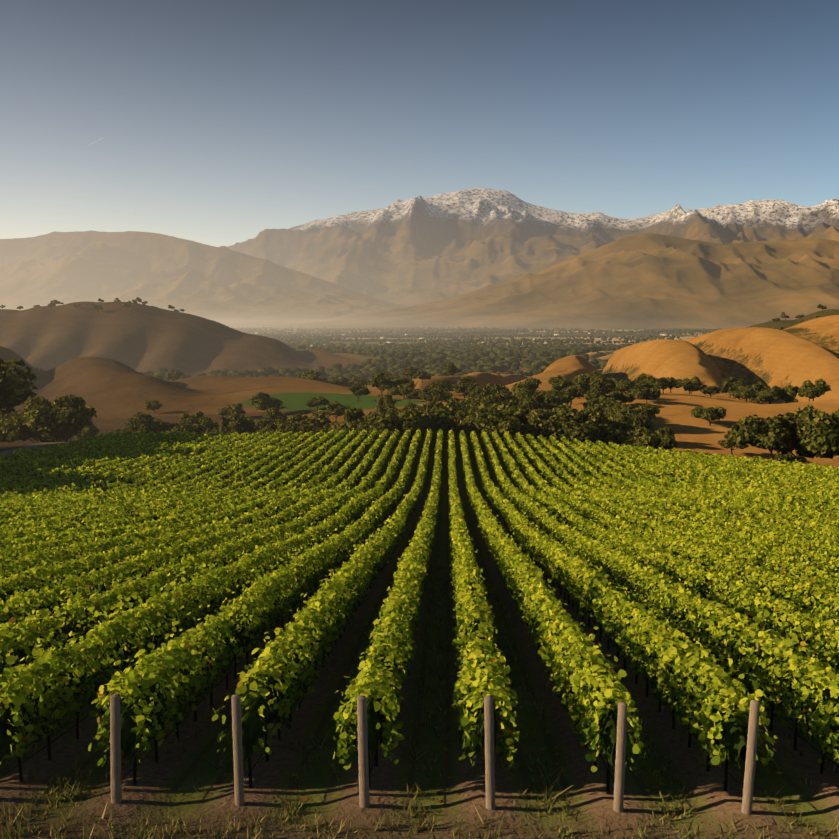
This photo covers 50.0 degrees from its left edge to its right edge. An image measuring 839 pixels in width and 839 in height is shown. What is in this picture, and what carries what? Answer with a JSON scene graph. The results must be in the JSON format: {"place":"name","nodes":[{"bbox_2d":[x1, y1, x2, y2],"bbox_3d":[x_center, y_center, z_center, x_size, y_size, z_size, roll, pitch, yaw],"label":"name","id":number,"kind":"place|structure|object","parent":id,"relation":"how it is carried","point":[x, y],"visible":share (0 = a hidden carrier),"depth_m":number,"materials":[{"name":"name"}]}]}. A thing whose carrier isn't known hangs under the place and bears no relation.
{"place":"outdoors","nodes":[
{"label":"outdoors","id":0,"kind":"place"},
{"bbox_2d":[0,230,403,325],"bbox_3d":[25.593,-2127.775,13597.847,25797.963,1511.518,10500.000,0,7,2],"label":"mountain","id":1,"kind":"structure","parent":0,"point":[225,285],"depth_m":12169.54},
{"bbox_2d":[0,440,838,838],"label":"vineyard ground","id":2,"kind":"structure","parent":0,"point":[154,792],"depth_m":17.89,"materials":[{"name":"soil"}]},
{"bbox_2d":[0,410,27,441],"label":"oak tree","id":3,"kind":"object","parent":2,"relation":"on","point":[3,437],"visible":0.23,"depth_m":235.40,"materials":[{"name":"green plant"}]},
{"bbox_2d":[163,423,205,436],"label":"oak tree","id":4,"kind":"object","parent":2,"relation":"on","point":[195,427],"visible":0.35,"depth_m":254.53,"materials":[{"name":"green plant"}]},
{"bbox_2d":[335,421,375,440],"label":"oak tree","id":5,"kind":"object","parent":2,"relation":"on","point":[361,426],"visible":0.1,"depth_m":224.06,"materials":[{"name":"green plant"}]},
{"bbox_2d":[0,427,838,817],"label":"vine","id":6,"kind":"object","parent":2,"relation":"on","point":[782,489],"depth_m":32.09,"materials":[{"name":"plant"}]},
{"bbox_2d":[0,560,838,838],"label":"grass tufts","id":7,"kind":"object","parent":2,"relation":"on","point":[71,795],"visible":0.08,"depth_m":16.54,"materials":[{"name":"plant"}]},
{"bbox_2d":[3,495,835,814],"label":"vineyard posts","id":8,"kind":"object","parent":2,"relation":"on","point":[489,757],"visible":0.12,"depth_m":15.53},
{"bbox_2d":[0,302,838,467],"bbox_3d":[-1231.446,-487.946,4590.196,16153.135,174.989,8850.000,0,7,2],"label":"terrain","id":9,"kind":"structure","parent":0,"point":[99,361],"depth_m":757.68,"materials":[{"name":"brown soil"}]},
{"bbox_2d":[0,358,37,415],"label":"oak tree","id":10,"kind":"object","parent":9,"relation":"on","point":[13,393],"visible":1,"depth_m":173.66,"materials":[{"name":"green plant"}]},
{"bbox_2d":[0,413,73,441],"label":"oak tree","id":11,"kind":"object","parent":9,"relation":"on","point":[16,428],"visible":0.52,"depth_m":211.41,"materials":[{"name":"green plant"}]},
{"bbox_2d":[23,394,96,441],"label":"oak tree","id":12,"kind":"object","parent":9,"relation":"on","point":[65,414],"visible":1,"depth_m":200.07,"materials":[{"name":"green plant"}]},
{"bbox_2d":[74,423,99,437],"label":"oak tree","id":13,"kind":"object","parent":9,"relation":"on","point":[93,430],"visible":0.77,"depth_m":296.06,"materials":[{"name":"green plant"}]},
{"bbox_2d":[125,411,172,433],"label":"oak tree","id":14,"kind":"object","parent":9,"relation":"on","point":[138,422],"visible":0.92,"depth_m":272.07,"materials":[{"name":"green plant"}]},
{"bbox_2d":[144,400,161,413],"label":"oak tree","id":15,"kind":"object","parent":9,"relation":"on","point":[153,404],"visible":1,"depth_m":413.68,"materials":[{"name":"green plant"}]},
{"bbox_2d":[165,369,182,380],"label":"oak tree","id":16,"kind":"object","parent":9,"relation":"on","point":[175,373],"visible":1,"depth_m":832.32,"materials":[{"name":"green plant"}]},
{"bbox_2d":[178,411,203,424],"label":"oak tree","id":17,"kind":"object","parent":9,"relation":"on","point":[187,418],"visible":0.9,"depth_m":335.09,"materials":[{"name":"green plant"}]},
{"bbox_2d":[189,416,218,434],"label":"oak tree","id":18,"kind":"object","parent":9,"relation":"on","point":[205,422],"visible":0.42,"depth_m":297.99,"materials":[{"name":"green plant"}]},
{"bbox_2d":[217,413,230,435],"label":"conifer tree","id":19,"kind":"object","parent":9,"relation":"on","point":[224,428],"visible":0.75,"depth_m":284.91,"materials":[{"name":"plant"}]},
{"bbox_2d":[217,403,245,415],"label":"oak tree","id":20,"kind":"object","parent":9,"relation":"on","point":[228,410],"visible":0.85,"depth_m":383.31,"materials":[{"name":"green plant"}]},
{"bbox_2d":[229,407,242,432],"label":"conifer tree","id":21,"kind":"object","parent":9,"relation":"on","point":[234,426],"visible":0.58,"depth_m":278.66,"materials":[{"name":"plant"}]},
{"bbox_2d":[224,414,254,432],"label":"oak tree","id":22,"kind":"object","parent":9,"relation":"on","point":[248,424],"visible":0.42,"depth_m":303.46,"materials":[{"name":"green plant"}]},
{"bbox_2d":[250,391,282,410],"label":"oak tree","id":23,"kind":"object","parent":9,"relation":"on","point":[263,401],"visible":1,"depth_m":388.97,"materials":[{"name":"green plant"}]},
{"bbox_2d":[254,419,282,432],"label":"oak tree","id":24,"kind":"object","parent":9,"relation":"on","point":[262,423],"visible":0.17,"depth_m":282.17,"materials":[{"name":"green plant"}]},
{"bbox_2d":[263,406,287,422],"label":"oak tree","id":25,"kind":"object","parent":9,"relation":"on","point":[274,413],"visible":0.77,"depth_m":331.90,"materials":[{"name":"green plant"}]},
{"bbox_2d":[267,421,313,436],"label":"oak tree","id":26,"kind":"object","parent":9,"relation":"on","point":[295,427],"visible":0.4,"depth_m":226.67,"materials":[{"name":"green plant"}]},
{"bbox_2d":[286,410,334,428],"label":"oak tree","id":27,"kind":"object","parent":9,"relation":"on","point":[319,419],"visible":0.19,"depth_m":270.17,"materials":[{"name":"green plant"}]},
{"bbox_2d":[302,369,320,380],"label":"oak tree","id":28,"kind":"object","parent":9,"relation":"on","point":[314,375],"visible":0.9,"depth_m":692.04,"materials":[{"name":"green plant"}]},
{"bbox_2d":[305,396,329,409],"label":"oak tree","id":29,"kind":"object","parent":9,"relation":"on","point":[315,401],"visible":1,"depth_m":398.25,"materials":[{"name":"green plant"}]},
{"bbox_2d":[325,401,345,421],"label":"oak tree","id":30,"kind":"object","parent":9,"relation":"on","point":[337,409],"visible":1,"depth_m":358.19,"materials":[{"name":"green plant"}]},
{"bbox_2d":[331,377,348,385],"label":"oak tree","id":31,"kind":"object","parent":9,"relation":"on","point":[342,381],"visible":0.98,"depth_m":722.19,"materials":[{"name":"green plant"}]},
{"bbox_2d":[335,407,379,433],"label":"oak tree","id":32,"kind":"object","parent":9,"relation":"on","point":[355,417],"visible":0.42,"depth_m":239.90,"materials":[{"name":"green plant"}]},
{"bbox_2d":[348,377,366,384],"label":"oak tree","id":33,"kind":"object","parent":9,"relation":"on","point":[359,381],"visible":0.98,"depth_m":747.70,"materials":[{"name":"green plant"}]},
{"bbox_2d":[348,384,370,400],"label":"oak tree","id":34,"kind":"object","parent":9,"relation":"on","point":[357,389],"visible":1,"depth_m":418.12,"materials":[{"name":"green plant"}]},
{"bbox_2d":[370,370,393,394],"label":"oak tree","id":35,"kind":"object","parent":9,"relation":"on","point":[379,381],"visible":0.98,"depth_m":437.94,"materials":[{"name":"green plant"}]},
{"bbox_2d":[376,394,395,405],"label":"oak tree","id":36,"kind":"object","parent":9,"relation":"on","point":[384,399],"visible":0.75,"depth_m":374.97,"materials":[{"name":"green plant"}]},
{"bbox_2d":[375,403,398,412],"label":"oak tree","id":37,"kind":"object","parent":9,"relation":"on","point":[386,407],"visible":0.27,"depth_m":338.30,"materials":[{"name":"green plant"}]},
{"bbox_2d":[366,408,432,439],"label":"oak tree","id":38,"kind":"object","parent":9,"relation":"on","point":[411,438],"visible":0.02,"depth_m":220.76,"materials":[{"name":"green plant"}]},
{"bbox_2d":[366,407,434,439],"bbox_3d":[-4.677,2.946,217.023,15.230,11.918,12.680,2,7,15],"label":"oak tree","id":39,"kind":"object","parent":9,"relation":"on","point":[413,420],"visible":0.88,"depth_m":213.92,"materials":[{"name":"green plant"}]},
{"bbox_2d":[388,381,414,399],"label":"oak tree","id":40,"kind":"object","parent":9,"relation":"on","point":[395,390],"visible":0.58,"depth_m":426.18,"materials":[{"name":"green plant"}]},
{"bbox_2d":[391,378,414,395],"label":"oak tree","id":41,"kind":"object","parent":9,"relation":"on","point":[402,381],"visible":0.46,"depth_m":443.81,"materials":[{"name":"green plant"}]},
{"bbox_2d":[401,366,418,378],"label":"oak tree","id":42,"kind":"object","parent":9,"relation":"on","point":[411,371],"visible":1,"depth_m":727.58,"materials":[{"name":"green plant"}]},
{"bbox_2d":[400,387,420,400],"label":"oak tree","id":43,"kind":"object","parent":9,"relation":"on","point":[409,392],"visible":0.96,"depth_m":413.32,"materials":[{"name":"green plant"}]},
{"bbox_2d":[416,371,431,381],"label":"oak tree","id":44,"kind":"object","parent":9,"relation":"on","point":[422,375],"visible":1,"depth_m":615.33,"materials":[{"name":"green plant"}]},
{"bbox_2d":[140,326,727,385],"bbox_3d":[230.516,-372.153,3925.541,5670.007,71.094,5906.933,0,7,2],"label":"valley trees","id":45,"kind":"object","parent":9,"relation":"on","point":[429,356],"visible":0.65,"depth_m":2077.75,"materials":[{"name":"green plant"}]},
{"bbox_2d":[418,385,452,401],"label":"oak tree","id":46,"kind":"object","parent":9,"relation":"on","point":[435,393],"visible":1,"depth_m":389.80,"materials":[{"name":"green plant"}]},
{"bbox_2d":[422,407,459,439],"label":"oak tree","id":47,"kind":"object","parent":9,"relation":"on","point":[440,419],"visible":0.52,"depth_m":221.98,"materials":[{"name":"green plant"}]},
{"bbox_2d":[421,397,465,415],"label":"oak tree","id":48,"kind":"object","parent":9,"relation":"on","point":[452,407],"visible":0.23,"depth_m":285.28,"materials":[{"name":"green plant"}]},
{"bbox_2d":[443,362,460,375],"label":"oak tree","id":49,"kind":"object","parent":9,"relation":"on","point":[451,367],"visible":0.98,"depth_m":729.34,"materials":[{"name":"green plant"}]},
{"bbox_2d":[255,331,671,351],"bbox_3d":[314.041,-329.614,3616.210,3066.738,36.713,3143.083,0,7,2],"label":"town buildings","id":50,"kind":"structure","parent":9,"relation":"on","point":[311,345],"depth_m":3711.98,"materials":[{"name":"paint"}]},
{"bbox_2d":[452,383,475,397],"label":"oak tree","id":51,"kind":"object","parent":9,"relation":"on","point":[462,388],"visible":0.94,"depth_m":434.91,"materials":[{"name":"green plant"}]},
{"bbox_2d":[457,377,478,386],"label":"oak tree","id":52,"kind":"object","parent":9,"relation":"on","point":[466,381],"visible":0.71,"depth_m":467.65,"materials":[{"name":"green plant"}]},
{"bbox_2d":[455,406,481,420],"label":"oak tree","id":53,"kind":"object","parent":9,"relation":"on","point":[461,415],"visible":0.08,"depth_m":255.53,"materials":[{"name":"green plant"}]},
{"bbox_2d":[447,421,492,440],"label":"oak tree","id":54,"kind":"object","parent":9,"relation":"on","point":[469,428],"visible":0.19,"depth_m":225.43,"materials":[{"name":"green plant"}]},
{"bbox_2d":[465,386,489,400],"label":"oak tree","id":55,"kind":"object","parent":9,"relation":"on","point":[479,392],"visible":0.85,"depth_m":383.35,"materials":[{"name":"green plant"}]},
{"bbox_2d":[461,395,495,409],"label":"oak tree","id":56,"kind":"object","parent":9,"relation":"on","point":[467,403],"visible":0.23,"depth_m":328.49,"materials":[{"name":"green plant"}]},
{"bbox_2d":[455,399,527,435],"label":"oak tree","id":57,"kind":"object","parent":9,"relation":"on","point":[506,404],"visible":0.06,"depth_m":235.22,"materials":[{"name":"green plant"}]},
{"bbox_2d":[483,383,511,396],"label":"oak tree","id":58,"kind":"object","parent":9,"relation":"on","point":[493,388],"visible":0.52,"depth_m":407.81,"materials":[{"name":"green plant"}]},
{"bbox_2d":[489,390,519,404],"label":"oak tree","id":59,"kind":"object","parent":9,"relation":"on","point":[499,396],"visible":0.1,"depth_m":334.44,"materials":[{"name":"green plant"}]},
{"bbox_2d":[474,410,535,441],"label":"oak tree","id":60,"kind":"object","parent":9,"relation":"on","point":[500,422],"visible":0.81,"depth_m":213.45,"materials":[{"name":"green plant"}]},
{"bbox_2d":[503,405,537,441],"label":"oak tree","id":61,"kind":"object","parent":9,"relation":"on","point":[521,415],"visible":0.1,"depth_m":223.72,"materials":[{"name":"green plant"}]},
{"bbox_2d":[510,388,534,405],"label":"oak tree","id":62,"kind":"object","parent":9,"relation":"on","point":[518,392],"visible":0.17,"depth_m":359.44,"materials":[{"name":"green plant"}]},
{"bbox_2d":[511,381,536,392],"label":"oak tree","id":63,"kind":"object","parent":9,"relation":"on","point":[530,385],"visible":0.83,"depth_m":449.94,"materials":[{"name":"green plant"}]},
{"bbox_2d":[513,377,541,391],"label":"oak tree","id":64,"kind":"object","parent":9,"relation":"on","point":[535,380],"visible":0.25,"depth_m":460.58,"materials":[{"name":"green plant"}]},
{"bbox_2d":[518,391,561,410],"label":"oak tree","id":65,"kind":"object","parent":9,"relation":"on","point":[548,401],"visible":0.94,"depth_m":350.51,"materials":[{"name":"green plant"}]},
{"bbox_2d":[536,390,571,406],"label":"oak tree","id":66,"kind":"object","parent":9,"relation":"on","point":[566,399],"visible":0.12,"depth_m":360.38,"materials":[{"name":"green plant"}]},
{"bbox_2d":[548,375,574,390],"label":"oak tree","id":67,"kind":"object","parent":9,"relation":"on","point":[559,382],"visible":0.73,"depth_m":413.42,"materials":[{"name":"green plant"}]},
{"bbox_2d":[527,403,604,442],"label":"oak tree","id":68,"kind":"object","parent":9,"relation":"on","point":[546,424],"visible":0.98,"depth_m":214.85,"materials":[{"name":"green plant"}]},
{"bbox_2d":[560,384,586,404],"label":"oak tree","id":69,"kind":"object","parent":9,"relation":"on","point":[575,391],"visible":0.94,"depth_m":387.35,"materials":[{"name":"green plant"}]},
{"bbox_2d":[568,374,595,397],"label":"oak tree","id":70,"kind":"object","parent":9,"relation":"on","point":[582,380],"visible":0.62,"depth_m":425.06,"materials":[{"name":"green plant"}]},
{"bbox_2d":[556,410,615,444],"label":"oak tree","id":71,"kind":"object","parent":9,"relation":"on","point":[594,415],"visible":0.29,"depth_m":217.05,"materials":[{"name":"green plant"}]},
{"bbox_2d":[579,404,604,416],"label":"oak tree","id":72,"kind":"object","parent":9,"relation":"on","point":[600,408],"visible":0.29,"depth_m":331.88,"materials":[{"name":"green plant"}]},
{"bbox_2d":[586,397,609,414],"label":"oak tree","id":73,"kind":"object","parent":9,"relation":"on","point":[590,403],"visible":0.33,"depth_m":356.08,"materials":[{"name":"green plant"}]},
{"bbox_2d":[584,385,613,399],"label":"oak tree","id":74,"kind":"object","parent":9,"relation":"on","point":[595,392],"visible":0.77,"depth_m":376.80,"materials":[{"name":"green plant"}]},
{"bbox_2d":[583,395,617,408],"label":"oak tree","id":75,"kind":"object","parent":9,"relation":"on","point":[604,398],"visible":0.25,"depth_m":358.09,"materials":[{"name":"green plant"}]},
{"bbox_2d":[589,375,615,392],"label":"oak tree","id":76,"kind":"object","parent":9,"relation":"on","point":[601,381],"visible":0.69,"depth_m":410.22,"materials":[{"name":"green plant"}]},
{"bbox_2d":[604,402,634,417],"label":"oak tree","id":77,"kind":"object","parent":9,"relation":"on","point":[612,410],"visible":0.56,"depth_m":347.85,"materials":[{"name":"green plant"}]},
{"bbox_2d":[606,414,632,428],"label":"oak tree","id":78,"kind":"object","parent":9,"relation":"on","point":[622,418],"depth_m":254.35,"materials":[{"name":"green plant"}]},
{"bbox_2d":[609,390,634,402],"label":"oak tree","id":79,"kind":"object","parent":9,"relation":"on","point":[617,395],"visible":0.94,"depth_m":383.94,"materials":[{"name":"green plant"}]},
{"bbox_2d":[615,379,639,393],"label":"oak tree","id":80,"kind":"object","parent":9,"relation":"on","point":[625,387],"visible":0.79,"depth_m":404.77,"materials":[{"name":"green plant"}]},
{"bbox_2d":[614,410,653,431],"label":"oak tree","id":81,"kind":"object","parent":9,"relation":"on","point":[639,420],"visible":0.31,"depth_m":288.08,"materials":[{"name":"green plant"}]},
{"bbox_2d":[602,417,669,450],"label":"oak tree","id":82,"kind":"object","parent":9,"relation":"on","point":[621,433],"visible":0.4,"depth_m":216.85,"materials":[{"name":"green plant"}]},
{"bbox_2d":[627,404,659,420],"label":"oak tree","id":83,"kind":"object","parent":9,"relation":"on","point":[650,411],"visible":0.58,"depth_m":339.10,"materials":[{"name":"green plant"}]},
{"bbox_2d":[633,373,654,383],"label":"oak tree","id":84,"kind":"object","parent":9,"relation":"on","point":[642,378],"visible":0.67,"depth_m":459.51,"materials":[{"name":"green plant"}]},
{"bbox_2d":[631,387,660,402],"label":"oak tree","id":85,"kind":"object","parent":9,"relation":"on","point":[646,393],"visible":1,"depth_m":392.33,"materials":[{"name":"green plant"}]},
{"bbox_2d":[633,427,677,450],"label":"oak tree","id":86,"kind":"object","parent":9,"relation":"on","point":[664,437],"visible":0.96,"depth_m":208.06,"materials":[{"name":"green plant"}]},
{"bbox_2d":[648,377,676,393],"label":"oak tree","id":87,"kind":"object","parent":9,"relation":"on","point":[662,383],"visible":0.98,"depth_m":454.16,"materials":[{"name":"green plant"}]},
{"bbox_2d":[681,376,702,393],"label":"oak tree","id":88,"kind":"object","parent":9,"relation":"on","point":[695,380],"visible":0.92,"depth_m":499.57,"materials":[{"name":"green plant"}]},
{"bbox_2d":[690,406,726,425],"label":"oak tree","id":89,"kind":"object","parent":9,"relation":"on","point":[712,413],"visible":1,"depth_m":354.41,"materials":[{"name":"green plant"}]},
{"bbox_2d":[700,386,721,397],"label":"oak tree","id":90,"kind":"object","parent":9,"relation":"on","point":[712,390],"visible":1,"depth_m":462.47,"materials":[{"name":"green plant"}]},
{"bbox_2d":[720,383,738,397],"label":"oak tree","id":91,"kind":"object","parent":9,"relation":"on","point":[726,388],"visible":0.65,"depth_m":492.56,"materials":[{"name":"green plant"}]},
{"bbox_2d":[722,377,743,398],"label":"oak tree","id":92,"kind":"object","parent":9,"relation":"on","point":[735,382],"visible":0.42,"depth_m":514.31,"materials":[{"name":"green plant"}]},
{"bbox_2d":[718,434,748,454],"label":"oak tree","id":93,"kind":"object","parent":9,"relation":"on","point":[725,443],"visible":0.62,"depth_m":310.75,"materials":[{"name":"green plant"}]},
{"bbox_2d":[733,387,756,402],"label":"oak tree","id":94,"kind":"object","parent":9,"relation":"on","point":[746,393],"visible":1,"depth_m":453.07,"materials":[{"name":"green plant"}]},
{"bbox_2d":[752,381,768,402],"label":"oak tree","id":95,"kind":"object","parent":9,"relation":"on","point":[759,386],"visible":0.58,"depth_m":492.64,"materials":[{"name":"green plant"}]},
{"bbox_2d":[728,412,802,461],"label":"oak tree","id":96,"kind":"object","parent":9,"relation":"on","point":[774,432],"visible":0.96,"depth_m":177.16,"materials":[{"name":"green plant"}]},
{"bbox_2d":[761,390,780,403],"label":"oak tree","id":97,"kind":"object","parent":9,"relation":"on","point":[768,395],"visible":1,"depth_m":462.65,"materials":[{"name":"green plant"}]},
{"bbox_2d":[779,384,798,402],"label":"oak tree","id":98,"kind":"object","parent":9,"relation":"on","point":[789,392],"visible":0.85,"depth_m":472.90,"materials":[{"name":"green plant"}]},
{"bbox_2d":[774,453,806,463],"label":"bush","id":99,"kind":"object","parent":9,"relation":"on","point":[787,457],"visible":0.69,"depth_m":300.96,"materials":[{"name":"green plant"}]},
{"bbox_2d":[774,433,837,462],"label":"oak tree","id":100,"kind":"object","parent":9,"relation":"on","point":[798,447],"visible":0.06,"depth_m":187.26,"materials":[{"name":"green plant"}]},
{"bbox_2d":[798,386,824,400],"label":"oak tree","id":101,"kind":"object","parent":9,"relation":"on","point":[812,392],"visible":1,"depth_m":448.02,"materials":[{"name":"green plant"}]},
{"bbox_2d":[798,379,830,400],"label":"oak tree","id":102,"kind":"object","parent":9,"relation":"on","point":[823,385],"visible":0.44,"depth_m":456.81,"materials":[{"name":"green plant"}]},
{"bbox_2d":[793,404,838,458],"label":"oak tree","id":103,"kind":"object","parent":9,"relation":"on","point":[819,435],"visible":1,"depth_m":168.56,"materials":[{"name":"green plant"}]},
{"bbox_2d":[0,519,838,787],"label":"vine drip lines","id":104,"kind":"object","parent":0,"point":[381,727],"visible":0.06,"depth_m":18.32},
{"bbox_2d":[0,0,838,246],"label":"sky","id":105,"kind":"structure","parent":0,"point":[219,123],"materials":[{"name":"blue"}]},
{"bbox_2d":[227,188,838,306],"bbox_3d":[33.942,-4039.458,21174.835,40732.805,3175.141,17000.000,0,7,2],"label":"mountain range","id":106,"kind":"structure","parent":0,"point":[422,250],"depth_m":19747.58,"materials":[{"name":"stone"}]},
{"bbox_2d":[247,233,838,328],"bbox_3d":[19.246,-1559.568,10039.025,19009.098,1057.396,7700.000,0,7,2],"label":"foothill","id":107,"kind":"structure","parent":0,"point":[649,281],"depth_m":8050.71,"materials":[{"name":"soil"}]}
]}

